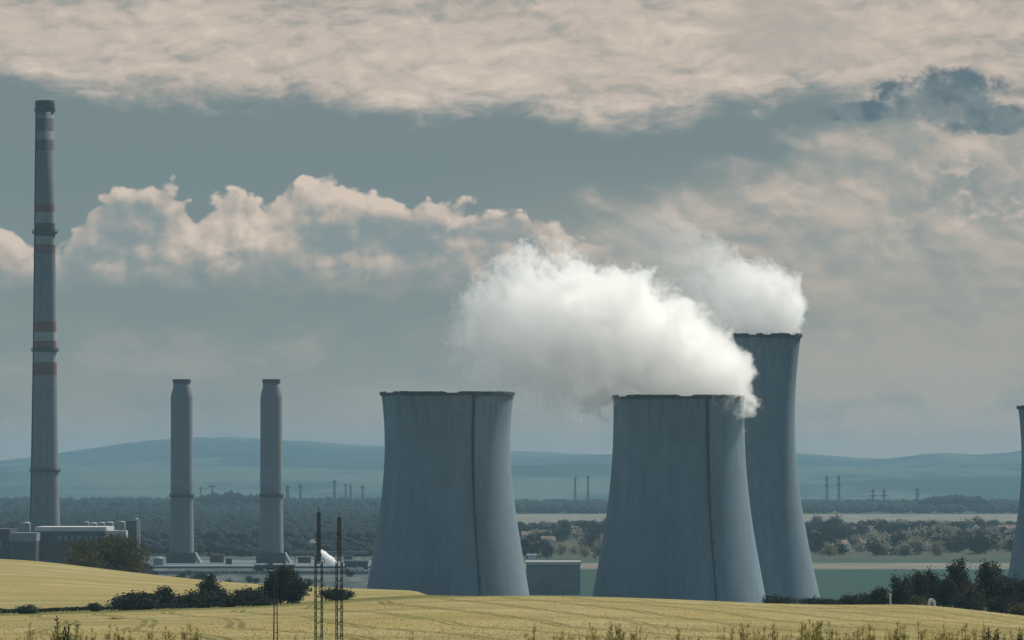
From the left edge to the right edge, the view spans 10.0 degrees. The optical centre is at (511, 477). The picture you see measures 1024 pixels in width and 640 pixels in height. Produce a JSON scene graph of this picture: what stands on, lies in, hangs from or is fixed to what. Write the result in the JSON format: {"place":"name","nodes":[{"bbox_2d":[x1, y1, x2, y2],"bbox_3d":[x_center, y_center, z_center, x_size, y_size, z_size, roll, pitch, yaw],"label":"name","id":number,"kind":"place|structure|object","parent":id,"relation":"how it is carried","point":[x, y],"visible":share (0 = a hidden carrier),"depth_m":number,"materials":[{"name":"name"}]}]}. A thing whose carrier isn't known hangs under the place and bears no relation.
{"place":"outdoors","nodes":[
{"label":"outdoors","id":0,"kind":"place"},
{"bbox_2d":[105,530,127,569],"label":"filter house","id":1,"kind":"structure","parent":0,"point":[108,532],"depth_m":3289.70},
{"bbox_2d":[290,551,368,562],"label":"pipe bridge","id":2,"kind":"structure","parent":0,"point":[329,552],"depth_m":3679.69,"materials":[{"name":"metal"}]},
{"bbox_2d":[0,437,1020,498],"bbox_3d":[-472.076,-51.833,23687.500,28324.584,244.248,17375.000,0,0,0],"label":"hills","id":3,"kind":"structure","parent":0,"point":[135,470],"depth_m":17205.56,"materials":[{"name":"plant"}]},
{"bbox_2d":[0,559,1023,639],"bbox_3d":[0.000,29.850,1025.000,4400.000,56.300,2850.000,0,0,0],"label":"wheat field","id":4,"kind":"structure","parent":0,"point":[37,584],"depth_m":791.53,"materials":[{"name":"plant"}]},
{"bbox_2d":[0,608,18,613],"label":"hedge","id":5,"kind":"object","parent":4,"relation":"on","point":[4,611],"visible":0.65,"depth_m":1051.48,"materials":[{"name":"green plant"}]},
{"bbox_2d":[11,604,41,613],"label":"bush","id":6,"kind":"object","parent":4,"relation":"on","point":[28,609],"visible":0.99,"depth_m":1038.94,"materials":[{"name":"green plant"}]},
{"bbox_2d":[50,616,70,639],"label":"weed","id":7,"kind":"object","parent":4,"relation":"on","point":[63,633],"visible":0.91,"depth_m":111.94,"materials":[{"name":"green plant"}]},
{"bbox_2d":[35,605,117,612],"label":"hedge","id":8,"kind":"object","parent":4,"relation":"on","point":[66,608],"visible":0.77,"depth_m":1055.45,"materials":[{"name":"green plant"}]},
{"bbox_2d":[85,601,104,611],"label":"bush","id":9,"kind":"object","parent":4,"relation":"on","point":[95,607],"visible":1,"depth_m":1044.30,"materials":[{"name":"green plant"}]},
{"bbox_2d":[57,529,155,573],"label":"round bush","id":10,"kind":"object","parent":4,"relation":"on","point":[117,553],"visible":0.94,"depth_m":1757.40,"materials":[{"name":"green plant"}]},
{"bbox_2d":[104,589,166,610],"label":"hedge bush","id":11,"kind":"object","parent":4,"relation":"on","point":[129,599],"visible":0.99,"depth_m":1047.88,"materials":[{"name":"green plant"}]},
{"bbox_2d":[152,585,176,608],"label":"bush","id":12,"kind":"object","parent":4,"relation":"on","point":[164,594],"visible":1,"depth_m":1054.78,"materials":[{"name":"green plant"}]},
{"bbox_2d":[166,586,213,608],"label":"hedge bush","id":13,"kind":"object","parent":4,"relation":"on","point":[192,597],"visible":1,"depth_m":1050.39,"materials":[{"name":"green plant"}]},
{"bbox_2d":[117,600,266,609],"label":"hedge","id":14,"kind":"object","parent":4,"relation":"on","point":[220,604],"visible":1,"depth_m":1047.43,"materials":[{"name":"green plant"}]},
{"bbox_2d":[195,572,226,593],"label":"tree","id":15,"kind":"object","parent":4,"relation":"on","point":[209,581],"visible":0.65,"depth_m":1074.28,"materials":[{"name":"green plant"}]},
{"bbox_2d":[201,586,245,607],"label":"hedge bush","id":16,"kind":"object","parent":4,"relation":"on","point":[220,596],"visible":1,"depth_m":1050.33,"materials":[{"name":"green plant"}]},
{"bbox_2d":[229,585,280,605],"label":"hedge bush","id":17,"kind":"object","parent":4,"relation":"on","point":[256,594],"visible":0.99,"depth_m":1050.46,"materials":[{"name":"green plant"}]},
{"bbox_2d":[273,565,277,639],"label":"mast","id":18,"kind":"object","parent":4,"relation":"on","point":[274,613],"visible":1,"depth_m":479.97,"materials":[{"name":"metal"}]},
{"bbox_2d":[258,561,301,603],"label":"tree","id":19,"kind":"object","parent":4,"relation":"on","point":[284,573],"visible":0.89,"depth_m":1054.23,"materials":[{"name":"green plant"}]},
{"bbox_2d":[278,576,312,603],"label":"tree","id":20,"kind":"object","parent":4,"relation":"on","point":[295,591],"visible":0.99,"depth_m":1050.93,"materials":[{"name":"green plant"}]},
{"bbox_2d":[309,506,322,639],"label":"mast","id":21,"kind":"object","parent":4,"relation":"on","point":[318,540],"visible":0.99,"depth_m":469.92,"materials":[{"name":"metal"}]},
{"bbox_2d":[317,585,355,600],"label":"hedge bush","id":22,"kind":"object","parent":4,"relation":"on","point":[328,593],"visible":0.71,"depth_m":1038.85,"materials":[{"name":"green plant"}]},
{"bbox_2d":[335,511,342,639],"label":"mast","id":23,"kind":"object","parent":4,"relation":"on","point":[341,572],"visible":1,"depth_m":465.91,"materials":[{"name":"metal"}]},
{"bbox_2d":[0,595,1023,639],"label":"wheat","id":24,"kind":"object","parent":4,"relation":"on","point":[558,625],"visible":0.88,"depth_m":612.50,"materials":[{"name":"plant"}]},
{"bbox_2d":[761,594,796,603],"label":"crest bush","id":25,"kind":"object","parent":4,"relation":"on","point":[776,599],"visible":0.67,"depth_m":1128.22,"materials":[{"name":"green plant"}]},
{"bbox_2d":[796,596,822,604],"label":"crest bush","id":26,"kind":"object","parent":4,"relation":"on","point":[813,600],"visible":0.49,"depth_m":1128.77,"materials":[{"name":"green plant"}]},
{"bbox_2d":[820,597,845,604],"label":"crest bush","id":27,"kind":"object","parent":4,"relation":"on","point":[829,602],"visible":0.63,"depth_m":1128.90,"materials":[{"name":"green plant"}]},
{"bbox_2d":[838,592,869,604],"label":"crest bush","id":28,"kind":"object","parent":4,"relation":"on","point":[855,599],"visible":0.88,"depth_m":1128.55,"materials":[{"name":"green plant"}]},
{"bbox_2d":[866,585,895,604],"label":"crest bush","id":29,"kind":"object","parent":4,"relation":"on","point":[876,597],"visible":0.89,"depth_m":1128.79,"materials":[{"name":"green plant"}]},
{"bbox_2d":[888,569,915,604],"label":"crest tree","id":30,"kind":"object","parent":4,"relation":"on","point":[901,591],"visible":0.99,"depth_m":1129.18,"materials":[{"name":"green plant"}]},
{"bbox_2d":[905,595,928,605],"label":"crest bush","id":31,"kind":"object","parent":4,"relation":"on","point":[916,600],"visible":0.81,"depth_m":1089.34,"materials":[{"name":"green plant"}]},
{"bbox_2d":[909,569,932,601],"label":"crest tree","id":32,"kind":"object","parent":4,"relation":"on","point":[920,583],"visible":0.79,"depth_m":1139.04,"materials":[{"name":"green plant"}]},
{"bbox_2d":[916,621,926,639],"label":"weed","id":33,"kind":"object","parent":4,"relation":"on","point":[922,635],"visible":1,"depth_m":119.77,"materials":[{"name":"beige plant"}]},
{"bbox_2d":[923,565,940,605],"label":"crest tree","id":34,"kind":"object","parent":4,"relation":"on","point":[932,577],"visible":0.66,"depth_m":1149.09,"materials":[{"name":"green plant"}]},
{"bbox_2d":[931,574,960,607],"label":"crest tree","id":35,"kind":"object","parent":4,"relation":"on","point":[945,589],"visible":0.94,"depth_m":1128.89,"materials":[{"name":"green plant"}]},
{"bbox_2d":[943,556,971,595],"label":"crest tree","id":36,"kind":"object","parent":4,"relation":"on","point":[956,572],"visible":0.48,"depth_m":1159.91,"materials":[{"name":"green plant"}]},
{"bbox_2d":[948,588,987,610],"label":"crest bush","id":37,"kind":"object","parent":4,"relation":"on","point":[967,601],"visible":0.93,"depth_m":1088.65,"materials":[{"name":"green plant"}]},
{"bbox_2d":[959,579,986,611],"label":"crest tree","id":38,"kind":"object","parent":4,"relation":"on","point":[968,587],"visible":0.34,"depth_m":1139.52,"materials":[{"name":"green plant"}]},
{"bbox_2d":[973,559,1022,610],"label":"crest tree","id":39,"kind":"object","parent":4,"relation":"on","point":[991,586],"visible":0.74,"depth_m":1127.92,"materials":[{"name":"green plant"}]},
{"bbox_2d":[981,593,1023,614],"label":"crest bush","id":40,"kind":"object","parent":4,"relation":"on","point":[998,605],"visible":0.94,"depth_m":1039.15,"materials":[{"name":"green plant"}]},
{"bbox_2d":[1005,577,1023,614],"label":"crest tree","id":41,"kind":"object","parent":4,"relation":"on","point":[1020,588],"visible":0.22,"depth_m":1119.93,"materials":[{"name":"green plant"}]},
{"bbox_2d":[1005,600,1023,615],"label":"crest bush","id":42,"kind":"object","parent":4,"relation":"on","point":[1018,608],"visible":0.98,"depth_m":1029.74,"materials":[{"name":"green plant"}]},
{"bbox_2d":[0,0,1023,460],"label":"sky","id":43,"kind":"structure","parent":0,"point":[566,207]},
{"bbox_2d":[75,499,1018,610],"bbox_3d":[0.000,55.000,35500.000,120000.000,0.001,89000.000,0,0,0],"label":"ground","id":44,"kind":"structure","parent":0,"point":[852,572],"depth_m":3803.13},
{"bbox_2d":[0,528,16,558],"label":"turbine hall","id":45,"kind":"structure","parent":44,"relation":"on","point":[5,543],"depth_m":3290.00,"materials":[{"name":"concrete"}]},
{"bbox_2d":[8,520,18,531],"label":"storage tank","id":46,"kind":"object","parent":44,"relation":"on","point":[13,523],"visible":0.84,"depth_m":3407.43,"materials":[{"name":"metal"}]},
{"bbox_2d":[10,532,40,561],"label":"annex hall","id":47,"kind":"structure","parent":44,"relation":"on","point":[24,545],"depth_m":3270.00,"materials":[{"name":"concrete"}]},
{"bbox_2d":[22,522,30,531],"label":"storage tank","id":48,"kind":"object","parent":44,"relation":"on","point":[26,526],"visible":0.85,"depth_m":3392.95,"materials":[{"name":"metal"}]},
{"bbox_2d":[29,100,60,531],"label":"chimney","id":49,"kind":"object","parent":44,"relation":"on","point":[44,470],"visible":0.98,"depth_m":3414.50,"materials":[{"name":"concrete"}]},
{"bbox_2d":[35,526,113,566],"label":"boiler hall","id":50,"kind":"structure","parent":44,"relation":"on","point":[54,540],"depth_m":3300.00,"materials":[{"name":"metal"}]},
{"bbox_2d":[126,520,136,563],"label":"silo block","id":51,"kind":"structure","parent":44,"relation":"on","point":[131,525],"depth_m":3310.00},
{"bbox_2d":[135,518,139,556],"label":"vent pipe","id":52,"kind":"object","parent":44,"relation":"on","point":[138,527],"visible":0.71,"depth_m":3294.35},
{"bbox_2d":[153,556,163,564],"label":"storage tank","id":53,"kind":"object","parent":44,"relation":"on","point":[158,560],"visible":0.97,"depth_m":3597.19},
{"bbox_2d":[166,379,201,562],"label":"chimney","id":54,"kind":"object","parent":44,"relation":"on","point":[181,495],"visible":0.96,"depth_m":3693.75,"materials":[{"name":"concrete"}]},
{"bbox_2d":[0,489,380,556],"bbox_3d":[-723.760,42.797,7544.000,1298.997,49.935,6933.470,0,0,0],"label":"woods","id":55,"kind":"object","parent":44,"relation":"on","point":[227,523],"visible":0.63,"depth_m":6143.61,"materials":[{"name":"green plant"}]},
{"bbox_2d":[187,572,206,579],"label":"yard shrub","id":56,"kind":"object","parent":44,"relation":"on","point":[197,575],"visible":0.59,"depth_m":3064.11,"materials":[{"name":"green plant"}]},
{"bbox_2d":[209,554,224,562],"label":"store shed","id":57,"kind":"structure","parent":44,"relation":"on","point":[216,558],"depth_m":3720.00,"materials":[{"name":"concrete"}]},
{"bbox_2d":[141,570,368,574],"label":"fence","id":58,"kind":"object","parent":44,"relation":"on","point":[249,572],"visible":0.66,"depth_m":3329.94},
{"bbox_2d":[148,560,370,567],"bbox_3d":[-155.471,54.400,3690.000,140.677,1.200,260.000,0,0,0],"label":"low industrial building","id":59,"kind":"structure","parent":44,"relation":"on","point":[251,563],"depth_m":3634.27,"materials":[{"name":"concrete"}]},
{"bbox_2d":[256,379,291,562],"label":"chimney","id":60,"kind":"object","parent":44,"relation":"on","point":[271,496],"visible":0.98,"depth_m":3693.78,"materials":[{"name":"concrete"}]},
{"bbox_2d":[297,556,311,562],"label":"plant shed","id":61,"kind":"structure","parent":44,"relation":"on","point":[301,559],"depth_m":3700.00,"materials":[{"name":"concrete"}]},
{"bbox_2d":[344,560,368,569],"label":"switch house","id":62,"kind":"structure","parent":44,"relation":"on","point":[355,564],"depth_m":3499.95,"materials":[{"name":"concrete"}]},
{"bbox_2d":[367,391,528,595],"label":"cooling tower","id":63,"kind":"structure","parent":44,"relation":"on","point":[447,522],"depth_m":2573.70,"materials":[{"name":"concrete"}]},
{"bbox_2d":[521,536,540,558],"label":"belt tree","id":64,"kind":"object","parent":44,"relation":"on","point":[526,547],"visible":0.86,"depth_m":3982.60,"materials":[{"name":"green plant"}]},
{"bbox_2d":[535,537,551,549],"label":"belt tree","id":65,"kind":"object","parent":44,"relation":"on","point":[542,542],"visible":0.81,"depth_m":4460.74,"materials":[{"name":"green plant"}]},
{"bbox_2d":[539,545,554,558],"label":"belt tree","id":66,"kind":"object","parent":44,"relation":"on","point":[548,551],"visible":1,"depth_m":3981.01,"materials":[{"name":"green plant"}]},
{"bbox_2d":[525,561,580,593],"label":"service block","id":67,"kind":"structure","parent":44,"relation":"on","point":[553,577],"depth_m":2760.00,"materials":[{"name":"concrete"}]},
{"bbox_2d":[554,541,569,554],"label":"pale tree","id":68,"kind":"object","parent":44,"relation":"on","point":[562,549],"visible":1,"depth_m":4152.19,"materials":[{"name":"green plant"}]},
{"bbox_2d":[552,527,573,542],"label":"belt tree","id":69,"kind":"object","parent":44,"relation":"on","point":[562,534],"visible":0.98,"depth_m":4967.03,"materials":[{"name":"green plant"}]},
{"bbox_2d":[567,544,581,553],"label":"pale tree","id":70,"kind":"object","parent":44,"relation":"on","point":[572,549],"visible":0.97,"depth_m":4201.24,"materials":[{"name":"green plant"}]},
{"bbox_2d":[569,527,583,539],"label":"pale tree","id":71,"kind":"object","parent":44,"relation":"on","point":[576,533],"visible":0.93,"depth_m":5180.12,"materials":[{"name":"green plant"}]},
{"bbox_2d":[578,546,590,556],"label":"pale tree","id":72,"kind":"object","parent":44,"relation":"on","point":[584,551],"visible":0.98,"depth_m":4055.28,"materials":[{"name":"green plant"}]},
{"bbox_2d":[578,518,592,533],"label":"belt tree","id":73,"kind":"object","parent":44,"relation":"on","point":[582,525],"visible":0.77,"depth_m":5730.65,"materials":[{"name":"green plant"}]},
{"bbox_2d":[581,528,599,551],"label":"belt tree","id":74,"kind":"object","parent":44,"relation":"on","point":[587,536],"visible":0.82,"depth_m":4363.44,"materials":[{"name":"green plant"}]},
{"bbox_2d":[588,540,601,557],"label":"pale tree","id":75,"kind":"object","parent":44,"relation":"on","point":[597,548],"visible":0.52,"depth_m":3970.02,"materials":[{"name":"green plant"}]},
{"bbox_2d":[591,524,603,535],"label":"belt tree","id":76,"kind":"object","parent":44,"relation":"on","point":[599,529],"visible":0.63,"depth_m":5345.37,"materials":[{"name":"green plant"}]},
{"bbox_2d":[592,394,765,602],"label":"cooling tower","id":77,"kind":"structure","parent":44,"relation":"on","point":[678,524],"depth_m":2503.19,"materials":[{"name":"concrete"}]},
{"bbox_2d":[514,494,1018,512],"bbox_3d":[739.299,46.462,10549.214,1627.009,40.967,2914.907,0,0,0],"label":"woods","id":78,"kind":"object","parent":44,"relation":"on","point":[951,503],"visible":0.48,"depth_m":9434.29,"materials":[{"name":"green plant"}]},
{"bbox_2d":[517,520,1016,529],"bbox_3d":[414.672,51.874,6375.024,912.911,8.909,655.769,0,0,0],"label":"woods","id":79,"kind":"object","parent":44,"relation":"on","point":[559,522],"visible":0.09,"depth_m":6451.70,"materials":[{"name":"green plant"}]},
{"bbox_2d":[810,537,826,553],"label":"belt tree","id":80,"kind":"object","parent":44,"relation":"on","point":[816,543],"visible":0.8,"depth_m":4203.11,"materials":[{"name":"green plant"}]},
{"bbox_2d":[814,522,834,535],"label":"belt tree","id":81,"kind":"object","parent":44,"relation":"on","point":[829,525],"visible":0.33,"depth_m":4999.81,"materials":[{"name":"green plant"}]},
{"bbox_2d":[818,541,839,555],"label":"pale tree","id":82,"kind":"object","parent":44,"relation":"on","point":[829,550],"visible":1,"depth_m":4116.00,"materials":[{"name":"green plant"}]},
{"bbox_2d":[816,528,841,540],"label":"belt tree","id":83,"kind":"object","parent":44,"relation":"on","point":[830,534],"visible":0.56,"depth_m":4478.10,"materials":[{"name":"green plant"}]},
{"bbox_2d":[828,537,844,554],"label":"belt tree","id":84,"kind":"object","parent":44,"relation":"on","point":[835,542],"visible":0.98,"depth_m":4149.95,"materials":[{"name":"green plant"}]},
{"bbox_2d":[846,534,863,548],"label":"pale tree","id":85,"kind":"object","parent":44,"relation":"on","point":[853,538],"visible":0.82,"depth_m":4521.33,"materials":[{"name":"green plant"}]},
{"bbox_2d":[852,541,866,551],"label":"pale tree","id":86,"kind":"object","parent":44,"relation":"on","point":[857,548],"visible":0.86,"depth_m":4318.25,"materials":[{"name":"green plant"}]},
{"bbox_2d":[864,542,887,555],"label":"belt tree","id":87,"kind":"object","parent":44,"relation":"on","point":[874,548],"visible":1,"depth_m":4103.84,"materials":[{"name":"green plant"}]},
{"bbox_2d":[869,534,896,555],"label":"pale tree","id":88,"kind":"object","parent":44,"relation":"on","point":[886,546],"visible":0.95,"depth_m":4140.15,"materials":[{"name":"green plant"}]},
{"bbox_2d":[880,536,900,554],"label":"belt tree","id":89,"kind":"object","parent":44,"relation":"on","point":[894,543],"visible":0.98,"depth_m":4147.69,"materials":[{"name":"green plant"}]},
{"bbox_2d":[887,531,908,544],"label":"belt tree","id":90,"kind":"object","parent":44,"relation":"on","point":[900,536],"visible":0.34,"depth_m":4220.12,"materials":[{"name":"green plant"}]},
{"bbox_2d":[892,541,916,555],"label":"pale tree","id":91,"kind":"object","parent":44,"relation":"on","point":[902,545],"visible":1,"depth_m":4126.70,"materials":[{"name":"green plant"}]},
{"bbox_2d":[897,545,912,555],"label":"belt tree","id":92,"kind":"object","parent":44,"relation":"on","point":[906,549],"visible":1,"depth_m":4114.11,"materials":[{"name":"green plant"}]},
{"bbox_2d":[909,542,923,554],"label":"belt tree","id":93,"kind":"object","parent":44,"relation":"on","point":[916,548],"visible":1,"depth_m":4147.05,"materials":[{"name":"green plant"}]},
{"bbox_2d":[908,534,928,551],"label":"pale tree","id":94,"kind":"object","parent":44,"relation":"on","point":[918,540],"visible":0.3,"depth_m":4348.70,"materials":[{"name":"green plant"}]},
{"bbox_2d":[911,519,932,529],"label":"belt tree","id":95,"kind":"object","parent":44,"relation":"on","point":[924,525],"visible":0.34,"depth_m":5383.36,"materials":[{"name":"green plant"}]},
{"bbox_2d":[920,530,935,541],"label":"belt tree","id":96,"kind":"object","parent":44,"relation":"on","point":[929,534],"visible":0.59,"depth_m":4397.89,"materials":[{"name":"green plant"}]},
{"bbox_2d":[927,540,945,555],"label":"pale tree","id":97,"kind":"object","parent":44,"relation":"on","point":[937,550],"visible":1,"depth_m":4107.58,"materials":[{"name":"green plant"}]},
{"bbox_2d":[929,532,951,552],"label":"belt tree","id":98,"kind":"object","parent":44,"relation":"on","point":[937,539],"visible":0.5,"depth_m":4269.86,"materials":[{"name":"green plant"}]},
{"bbox_2d":[946,539,967,551],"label":"belt tree","id":99,"kind":"object","parent":44,"relation":"on","point":[960,543],"visible":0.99,"depth_m":4301.37,"materials":[{"name":"green plant"}]},
{"bbox_2d":[965,532,993,553],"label":"belt tree","id":100,"kind":"object","parent":44,"relation":"on","point":[969,541],"visible":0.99,"depth_m":4241.93,"materials":[{"name":"green plant"}]},
{"bbox_2d":[970,536,990,553],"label":"belt tree","id":101,"kind":"object","parent":44,"relation":"on","point":[979,543],"visible":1,"depth_m":4209.44,"materials":[{"name":"green plant"}]},
{"bbox_2d":[969,533,994,553],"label":"belt tree","id":102,"kind":"object","parent":44,"relation":"on","point":[988,545],"visible":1,"depth_m":4225.93,"materials":[{"name":"green plant"}]},
{"bbox_2d":[978,524,999,534],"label":"pale tree","id":103,"kind":"object","parent":44,"relation":"on","point":[989,529],"visible":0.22,"depth_m":5022.89,"materials":[{"name":"green plant"}]},
{"bbox_2d":[986,532,1005,550],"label":"belt tree","id":104,"kind":"object","parent":44,"relation":"on","point":[994,536],"visible":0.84,"depth_m":4375.11,"materials":[{"name":"green plant"}]},
{"bbox_2d":[995,537,1012,551],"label":"pale tree","id":105,"kind":"object","parent":44,"relation":"on","point":[1002,542],"visible":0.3,"depth_m":4338.91,"materials":[{"name":"green plant"}]},
{"bbox_2d":[1003,536,1013,552],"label":"belt tree","id":106,"kind":"object","parent":44,"relation":"on","point":[1010,541],"visible":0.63,"depth_m":4265.46,"materials":[{"name":"green plant"}]},
{"bbox_2d":[1007,405,1023,582],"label":"cooling tower","id":107,"kind":"structure","parent":44,"relation":"on","point":[1016,566],"depth_m":2632.88,"materials":[{"name":"concrete"}]},
{"bbox_2d":[721,333,819,601],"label":"cooling tower","id":108,"kind":"structure","parent":0,"point":[762,372],"depth_m":2595.34,"materials":[{"name":"concrete"}]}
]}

